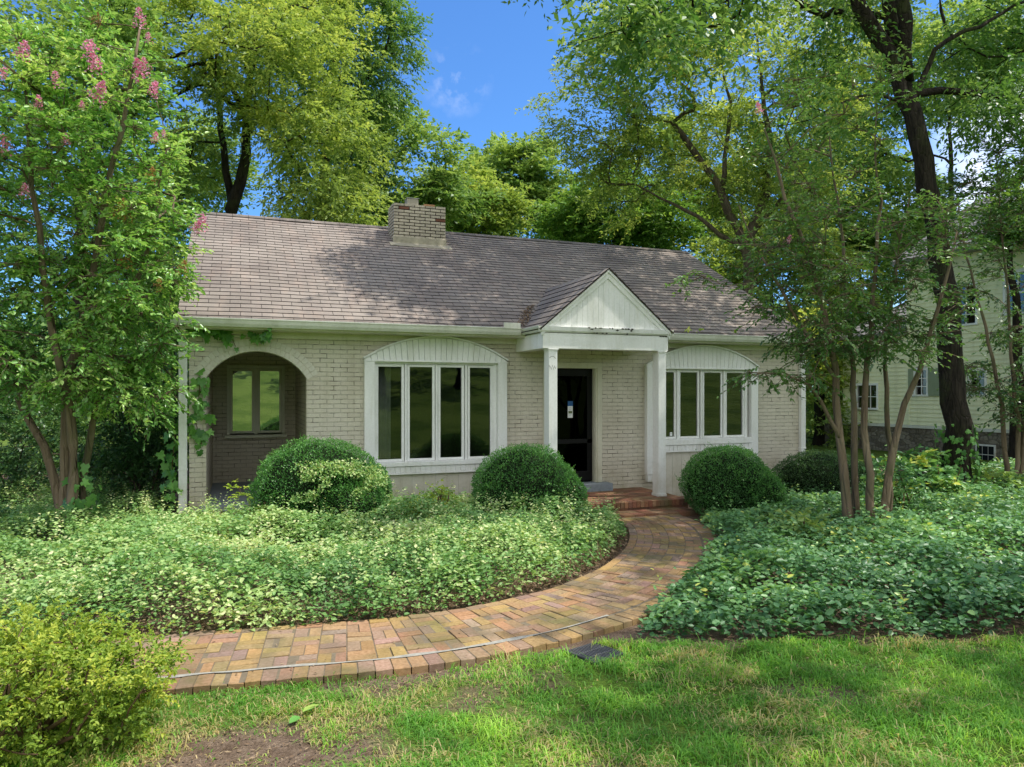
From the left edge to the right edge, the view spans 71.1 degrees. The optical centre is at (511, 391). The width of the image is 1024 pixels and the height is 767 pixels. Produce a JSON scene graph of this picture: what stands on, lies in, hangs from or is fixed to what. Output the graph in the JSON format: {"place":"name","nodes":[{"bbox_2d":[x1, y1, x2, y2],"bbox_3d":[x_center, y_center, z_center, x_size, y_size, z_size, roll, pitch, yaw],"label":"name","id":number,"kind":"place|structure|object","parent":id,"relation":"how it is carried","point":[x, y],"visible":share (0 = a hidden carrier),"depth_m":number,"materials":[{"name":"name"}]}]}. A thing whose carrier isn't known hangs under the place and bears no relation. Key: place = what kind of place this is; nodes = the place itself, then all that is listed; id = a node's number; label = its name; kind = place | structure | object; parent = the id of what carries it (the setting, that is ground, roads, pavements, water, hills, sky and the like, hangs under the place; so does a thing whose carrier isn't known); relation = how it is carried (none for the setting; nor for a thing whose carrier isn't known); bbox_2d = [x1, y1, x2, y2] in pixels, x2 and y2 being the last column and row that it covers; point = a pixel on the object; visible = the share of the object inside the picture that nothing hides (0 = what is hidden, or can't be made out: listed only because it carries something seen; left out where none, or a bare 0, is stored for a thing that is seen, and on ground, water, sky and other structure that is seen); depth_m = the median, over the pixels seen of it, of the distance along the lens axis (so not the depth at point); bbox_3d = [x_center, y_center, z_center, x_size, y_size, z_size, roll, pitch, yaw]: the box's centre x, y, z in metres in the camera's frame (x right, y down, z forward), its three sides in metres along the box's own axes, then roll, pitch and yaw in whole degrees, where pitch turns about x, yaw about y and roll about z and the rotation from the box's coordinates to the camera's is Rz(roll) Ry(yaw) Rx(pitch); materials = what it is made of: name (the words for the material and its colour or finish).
{"place":"outdoors","nodes":[
{"label":"outdoors","id":0,"kind":"place"},
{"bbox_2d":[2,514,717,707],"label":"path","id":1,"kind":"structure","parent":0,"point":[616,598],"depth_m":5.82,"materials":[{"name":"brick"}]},
{"bbox_2d":[61,615,608,685],"bbox_3d":[-4.169,1.946,4.976,10.319,0.001,0.867,0,0,-10],"label":"path mortar seam","id":2,"kind":"object","parent":1,"relation":"on","point":[424,653],"visible":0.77,"depth_m":5.26,"materials":[{"name":"grey concrete"}]},
{"bbox_2d":[189,524,699,674],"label":"path litter","id":3,"kind":"object","parent":1,"relation":"on","point":[465,630],"visible":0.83,"depth_m":5.83,"materials":[{"name":"brown plant"}]},
{"bbox_2d":[0,396,1023,766],"bbox_3d":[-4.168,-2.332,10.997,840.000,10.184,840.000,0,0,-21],"label":"ground","id":4,"kind":"structure","parent":0,"point":[242,750],"depth_m":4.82,"materials":[{"name":"green plant"}]},
{"bbox_2d":[0,498,51,536],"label":"evergreen shrub","id":5,"kind":"object","parent":4,"relation":"on","point":[3,512],"visible":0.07,"depth_m":10.32,"materials":[{"name":"green plant"}]},
{"bbox_2d":[0,371,105,508],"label":"evergreen shrub","id":6,"kind":"object","parent":4,"relation":"on","point":[17,437],"visible":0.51,"depth_m":11.87,"materials":[{"name":"green plant"}]},
{"bbox_2d":[55,459,106,547],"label":"ivy vine","id":7,"kind":"object","parent":4,"relation":"on","point":[93,498],"visible":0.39,"depth_m":9.30,"materials":[{"name":"green plant"}]},
{"bbox_2d":[1,346,177,485],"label":"evergreen shrub","id":8,"kind":"object","parent":4,"relation":"on","point":[51,445],"visible":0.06,"depth_m":15.24,"materials":[{"name":"green plant"}]},
{"bbox_2d":[0,355,188,483],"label":"evergreen shrub","id":9,"kind":"object","parent":4,"relation":"on","point":[40,454],"visible":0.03,"depth_m":15.83,"materials":[{"name":"green plant"}]},
{"bbox_2d":[0,595,194,766],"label":"spirea bush","id":10,"kind":"object","parent":4,"relation":"on","point":[30,682],"visible":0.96,"depth_m":3.97,"materials":[{"name":"green plant"}]},
{"bbox_2d":[0,0,213,540],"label":"crape myrtle","id":11,"kind":"object","parent":4,"relation":"on","point":[62,121],"visible":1,"depth_m":9.07,"materials":[{"name":"green plant"}]},
{"bbox_2d":[0,0,217,451],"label":"shade tree","id":12,"kind":"object","parent":4,"relation":"on","point":[127,35],"visible":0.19,"depth_m":18.91,"materials":[{"name":"green plant"}]},
{"bbox_2d":[42,330,188,513],"bbox_3d":[-6.183,0.533,11.577,2.318,3.098,2.342,0,0,-21],"label":"evergreen shrub","id":13,"kind":"object","parent":4,"relation":"on","point":[127,453],"visible":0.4,"depth_m":11.29,"materials":[{"name":"green plant"}]},
{"bbox_2d":[91,99,275,417],"bbox_3d":[-15.466,-5.287,33.381,8.688,15.657,7.326,0,0,-21],"label":"shade tree","id":14,"kind":"object","parent":4,"relation":"on","point":[234,143],"visible":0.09,"depth_m":32.40,"materials":[{"name":"green plant"}]},
{"bbox_2d":[223,479,282,541],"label":"leafy plant","id":15,"kind":"object","parent":4,"relation":"on","point":[240,492],"visible":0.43,"depth_m":9.53,"materials":[{"name":"green plant"}]},
{"bbox_2d":[99,0,414,225],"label":"shade tree","id":16,"kind":"object","parent":4,"relation":"on","point":[282,41],"visible":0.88,"depth_m":20.41,"materials":[{"name":"green plant"}]},
{"bbox_2d":[289,704,319,722],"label":"fallen leaf","id":17,"kind":"object","parent":4,"relation":"on","point":[293,718],"visible":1,"depth_m":4.37,"materials":[{"name":"green plant"}]},
{"bbox_2d":[0,530,624,636],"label":"bare stems","id":18,"kind":"object","parent":4,"relation":"on","point":[390,607],"visible":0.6,"depth_m":6.34,"materials":[{"name":"brown plant"}]},
{"bbox_2d":[0,466,626,637],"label":"ground cover","id":19,"kind":"object","parent":4,"relation":"on","point":[162,538],"visible":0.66,"depth_m":7.28,"materials":[{"name":"green plant"}]},
{"bbox_2d":[5,525,628,634],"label":"leaf litter","id":20,"kind":"object","parent":4,"relation":"on","point":[505,592],"visible":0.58,"depth_m":6.50,"materials":[{"name":"brown plant"}]},
{"bbox_2d":[245,433,392,540],"bbox_3d":[-2.636,1.295,10.124,2.134,1.451,1.888,0,0,-21],"label":"boxwood","id":21,"kind":"object","parent":4,"relation":"on","point":[310,474],"visible":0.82,"depth_m":9.58,"materials":[{"name":"green plant"}]},
{"bbox_2d":[220,0,437,216],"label":"shade tree","id":22,"kind":"object","parent":4,"relation":"on","point":[390,48],"visible":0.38,"depth_m":27.18,"materials":[{"name":"green plant"}]},
{"bbox_2d":[358,496,424,538],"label":"leafy plant","id":23,"kind":"object","parent":4,"relation":"on","point":[391,515],"visible":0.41,"depth_m":9.54,"materials":[{"name":"green plant"}]},
{"bbox_2d":[314,82,508,232],"bbox_3d":[-5.250,-5.627,32.666,8.914,16.137,8.552,0,0,-21],"label":"shade tree","id":24,"kind":"object","parent":4,"relation":"on","point":[432,187],"visible":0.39,"depth_m":31.67,"materials":[{"name":"green plant"}]},
{"bbox_2d":[399,479,458,531],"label":"leafy plant","id":25,"kind":"object","parent":4,"relation":"on","point":[433,496],"visible":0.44,"depth_m":9.98,"materials":[{"name":"green plant"}]},
{"bbox_2d":[1,298,893,432],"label":"woods","id":26,"kind":"object","parent":4,"relation":"on","point":[44,323],"visible":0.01,"depth_m":50.79,"materials":[{"name":"green plant"}]},
{"bbox_2d":[403,140,545,237],"bbox_3d":[-2.328,-4.920,36.831,7.890,14.912,6.697,0,0,29],"label":"shade tree","id":27,"kind":"object","parent":4,"relation":"on","point":[502,226],"visible":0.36,"depth_m":36.06,"materials":[{"name":"green plant"}]},
{"bbox_2d":[170,197,808,522],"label":"house","id":28,"kind":"structure","parent":4,"relation":"on","point":[407,349],"depth_m":13.15,"materials":[{"name":"brick"}]},
{"bbox_2d":[155,353,188,512],"bbox_3d":[-5.044,0.635,10.642,0.465,2.454,0.430,0,0,-21],"label":"ivy vine","id":29,"kind":"object","parent":28,"relation":"attached to","point":[168,468],"visible":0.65,"depth_m":10.65,"materials":[{"name":"green plant"}]},
{"bbox_2d":[187,368,216,456],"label":"ivy vine","id":30,"kind":"object","parent":28,"relation":"attached to","point":[199,436],"visible":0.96,"depth_m":10.75,"materials":[{"name":"green plant"}]},
{"bbox_2d":[185,328,272,352],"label":"ivy vine","id":31,"kind":"object","parent":28,"relation":"attached to","point":[225,337],"visible":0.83,"depth_m":10.78,"materials":[{"name":"green plant"}]},
{"bbox_2d":[225,365,286,437],"bbox_3d":[-4.880,0.180,13.668,1.120,1.380,0.140,0,0,-21],"label":"window","id":32,"kind":"structure","parent":28,"relation":"in","point":[256,396],"depth_m":13.67,"materials":[{"name":"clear glass"}]},
{"bbox_2d":[363,336,507,506],"bbox_3d":[-1.263,0.566,12.084,2.481,3.008,0.225,0,0,-21],"label":"window","id":33,"kind":"structure","parent":28,"relation":"in","point":[435,352],"depth_m":12.04,"materials":[{"name":"white wood"}]},
{"bbox_2d":[517,304,534,325],"bbox_3d":[0.263,-1.367,12.723,0.312,0.500,0.976,0,0,9],"label":"leaf debris","id":34,"kind":"object","parent":28,"relation":"on","point":[527,311],"visible":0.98,"depth_m":12.71,"materials":[{"name":"brown plant"}]},
{"bbox_2d":[557,368,591,480],"bbox_3d":[1.064,0.603,13.087,0.885,2.065,0.058,0,0,-21],"label":"door","id":35,"kind":"structure","parent":28,"relation":"in","point":[574,435],"depth_m":13.11,"materials":[{"name":"black glass"}]},
{"bbox_2d":[568,401,572,417],"bbox_3d":[1.061,0.318,13.045,0.100,0.305,0.004,0,0,-21],"label":"door hanger","id":36,"kind":"object","parent":35,"relation":"hanging from","point":[570,409],"depth_m":13.05,"materials":[{"name":"white paper"}]},
{"bbox_2d":[644,345,759,495],"bbox_3d":[3.701,0.580,13.965,2.584,2.980,0.225,0,0,-21],"label":"window","id":37,"kind":"structure","parent":28,"relation":"in","point":[698,359],"depth_m":13.88,"materials":[{"name":"white wood"}]},
{"bbox_2d":[463,130,557,237],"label":"shade tree","id":38,"kind":"object","parent":4,"relation":"on","point":[503,150],"visible":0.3,"depth_m":44.44,"materials":[{"name":"green plant"}]},
{"bbox_2d":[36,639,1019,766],"bbox_3d":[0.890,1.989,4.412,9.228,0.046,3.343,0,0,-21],"label":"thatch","id":39,"kind":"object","parent":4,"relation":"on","point":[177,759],"visible":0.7,"depth_m":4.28,"materials":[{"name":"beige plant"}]},
{"bbox_2d":[470,440,590,524],"bbox_3d":[0.169,1.380,10.838,1.837,1.300,1.611,0,0,-21],"label":"boxwood","id":40,"kind":"object","parent":4,"relation":"on","point":[520,470],"visible":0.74,"depth_m":10.37,"materials":[{"name":"green plant"}]},
{"bbox_2d":[502,128,592,239],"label":"shade tree","id":41,"kind":"object","parent":4,"relation":"on","point":[540,162],"visible":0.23,"depth_m":44.68,"materials":[{"name":"green plant"}]},
{"bbox_2d":[566,642,624,664],"bbox_3d":[0.636,2.036,5.460,0.320,0.112,0.320,0,0,-39],"label":"drain grate","id":42,"kind":"object","parent":4,"relation":"in","point":[588,650],"visible":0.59,"depth_m":5.46,"materials":[{"name":"grey metal"}]},
{"bbox_2d":[525,159,723,249],"bbox_3d":[4.731,-4.076,33.161,8.851,12.768,8.232,0,0,-21],"label":"shade tree","id":43,"kind":"object","parent":4,"relation":"on","point":[646,232],"visible":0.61,"depth_m":31.79,"materials":[{"name":"green plant"}]},
{"bbox_2d":[589,88,814,261],"bbox_3d":[10.134,-6.626,38.053,13.015,18.099,7.993,0,0,-3],"label":"shade tree","id":44,"kind":"object","parent":4,"relation":"on","point":[702,185],"visible":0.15,"depth_m":36.82,"materials":[{"name":"green plant"}]},
{"bbox_2d":[514,0,920,296],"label":"shade tree","id":45,"kind":"object","parent":4,"relation":"on","point":[718,189],"visible":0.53,"depth_m":23.86,"materials":[{"name":"green plant"}]},
{"bbox_2d":[676,441,792,521],"bbox_3d":[3.462,1.415,11.471,1.670,1.228,1.623,0,0,-21],"label":"boxwood","id":46,"kind":"object","parent":4,"relation":"on","point":[730,472],"visible":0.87,"depth_m":11.10,"materials":[{"name":"green plant"}]},
{"bbox_2d":[502,0,1023,493],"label":"shade tree","id":47,"kind":"object","parent":4,"relation":"on","point":[694,20],"visible":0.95,"depth_m":13.29,"materials":[{"name":"green plant"}]},
{"bbox_2d":[934,424,983,493],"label":"ivy vine","id":48,"kind":"object","parent":47,"relation":"attached to","point":[958,450],"visible":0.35,"depth_m":13.19,"materials":[{"name":"green plant"}]},
{"bbox_2d":[666,199,889,360],"bbox_3d":[11.255,-3.070,30.824,10.895,10.530,7.226,0,0,10],"label":"shade tree","id":49,"kind":"object","parent":4,"relation":"on","point":[718,258],"visible":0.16,"depth_m":30.03,"materials":[{"name":"green plant"}]},
{"bbox_2d":[756,507,856,545],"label":"leafy plant","id":50,"kind":"object","parent":4,"relation":"on","point":[800,518],"visible":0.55,"depth_m":8.96,"materials":[{"name":"green plant"}]},
{"bbox_2d":[772,447,879,503],"bbox_3d":[5.645,1.513,13.123,2.035,1.023,1.720,0,0,-21],"label":"boxwood","id":51,"kind":"object","parent":4,"relation":"on","point":[815,469],"visible":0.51,"depth_m":12.66,"materials":[{"name":"green plant"}]},
{"bbox_2d":[786,301,871,448],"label":"shade tree","id":52,"kind":"object","parent":4,"relation":"on","point":[817,437],"visible":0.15,"depth_m":26.33,"materials":[{"name":"green plant"}]},
{"bbox_2d":[664,41,994,539],"bbox_3d":[4.320,-1.230,9.412,3.392,6.693,4.112,0,0,40],"label":"crape myrtle","id":53,"kind":"object","parent":4,"relation":"on","point":[871,346],"visible":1,"depth_m":9.58,"materials":[{"name":"green plant"}]},
{"bbox_2d":[637,455,1023,640],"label":"ground cover","id":54,"kind":"object","parent":4,"relation":"on","point":[1008,580],"visible":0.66,"depth_m":6.95,"materials":[{"name":"green plant"}]},
{"bbox_2d":[751,104,947,425],"bbox_3d":[16.899,-6.524,35.808,9.346,17.590,6.980,0,0,-1],"label":"shade tree","id":55,"kind":"object","parent":4,"relation":"on","point":[906,165],"visible":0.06,"depth_m":34.88,"materials":[{"name":"green plant"}]},
{"bbox_2d":[777,167,970,309],"bbox_3d":[16.522,-4.080,33.245,8.950,12.548,7.544,0,0,-21],"label":"shade tree","id":56,"kind":"object","parent":4,"relation":"on","point":[908,195],"visible":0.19,"depth_m":31.97,"materials":[{"name":"green plant"}]},
{"bbox_2d":[859,445,945,527],"bbox_3d":[5.799,1.420,10.580,1.109,1.320,0.962,0,0,43],"label":"leafy plant","id":57,"kind":"object","parent":4,"relation":"on","point":[901,461],"visible":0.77,"depth_m":10.47,"materials":[{"name":"green plant"}]},
{"bbox_2d":[782,0,1023,214],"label":"shade tree","id":58,"kind":"object","parent":4,"relation":"on","point":[917,40],"visible":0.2,"depth_m":30.34,"materials":[{"name":"green plant"}]},
{"bbox_2d":[824,195,1023,460],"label":"neighbour house","id":59,"kind":"structure","parent":4,"relation":"on","point":[923,415],"depth_m":22.69,"materials":[{"name":"paint"}]},
{"bbox_2d":[856,383,878,409],"bbox_3d":[12.416,0.150,25.051,0.125,0.920,1.010,0,0,-21],"label":"window","id":60,"kind":"structure","parent":59,"relation":"in","point":[873,392],"depth_m":24.91,"materials":[{"name":"white glass"}]},
{"bbox_2d":[912,368,927,395],"bbox_3d":[13.174,-0.320,23.050,0.125,0.920,0.570,0,0,-21],"label":"window","id":61,"kind":"structure","parent":59,"relation":"in","point":[921,389],"depth_m":23.05,"materials":[{"name":"white glass"}]},
{"bbox_2d":[958,282,978,325],"bbox_3d":[13.652,-2.635,21.787,0.125,1.270,1.130,0,0,-21],"label":"window","id":62,"kind":"structure","parent":59,"relation":"in","point":[972,320],"depth_m":21.56,"materials":[{"name":"white glass"}]},
{"bbox_2d":[966,368,987,395],"bbox_3d":[13.840,-0.290,21.292,0.125,0.840,0.630,0,0,-21],"label":"window","id":63,"kind":"structure","parent":59,"relation":"in","point":[983,382],"depth_m":21.24,"materials":[{"name":"white glass"}]},
{"bbox_2d":[975,444,995,460],"bbox_3d":[13.932,1.840,21.065,0.054,0.600,0.600,0,0,-21],"label":"window","id":64,"kind":"structure","parent":59,"relation":"in","point":[986,452],"depth_m":21.02,"materials":[{"name":"glass"}]},
{"bbox_2d":[1001,269,1023,315],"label":"window","id":65,"kind":"structure","parent":59,"relation":"in","point":[1018,282],"depth_m":20.21,"materials":[{"name":"white glass"}]},
{"bbox_2d":[897,444,970,496],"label":"leafy plant","id":66,"kind":"object","parent":4,"relation":"on","point":[922,460],"visible":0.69,"depth_m":12.68,"materials":[{"name":"green plant"}]},
{"bbox_2d":[918,109,1023,485],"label":"crape myrtle","id":67,"kind":"object","parent":4,"relation":"on","point":[1012,388],"visible":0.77,"depth_m":13.97,"materials":[{"name":"green plant"}]},
{"bbox_2d":[948,154,1023,465],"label":"shade tree","id":68,"kind":"object","parent":4,"relation":"on","point":[1016,299],"visible":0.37,"depth_m":19.44,"materials":[{"name":"green plant"}]},
{"bbox_2d":[971,467,1023,499],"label":"leafy plant","id":69,"kind":"object","parent":4,"relation":"on","point":[1011,474],"visible":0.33,"depth_m":13.18,"materials":[{"name":"green plant"}]},
{"bbox_2d":[0,0,1023,386],"label":"sky","id":70,"kind":"structure","parent":0,"point":[490,58],"materials":[{"name":"blue"}]}
]}

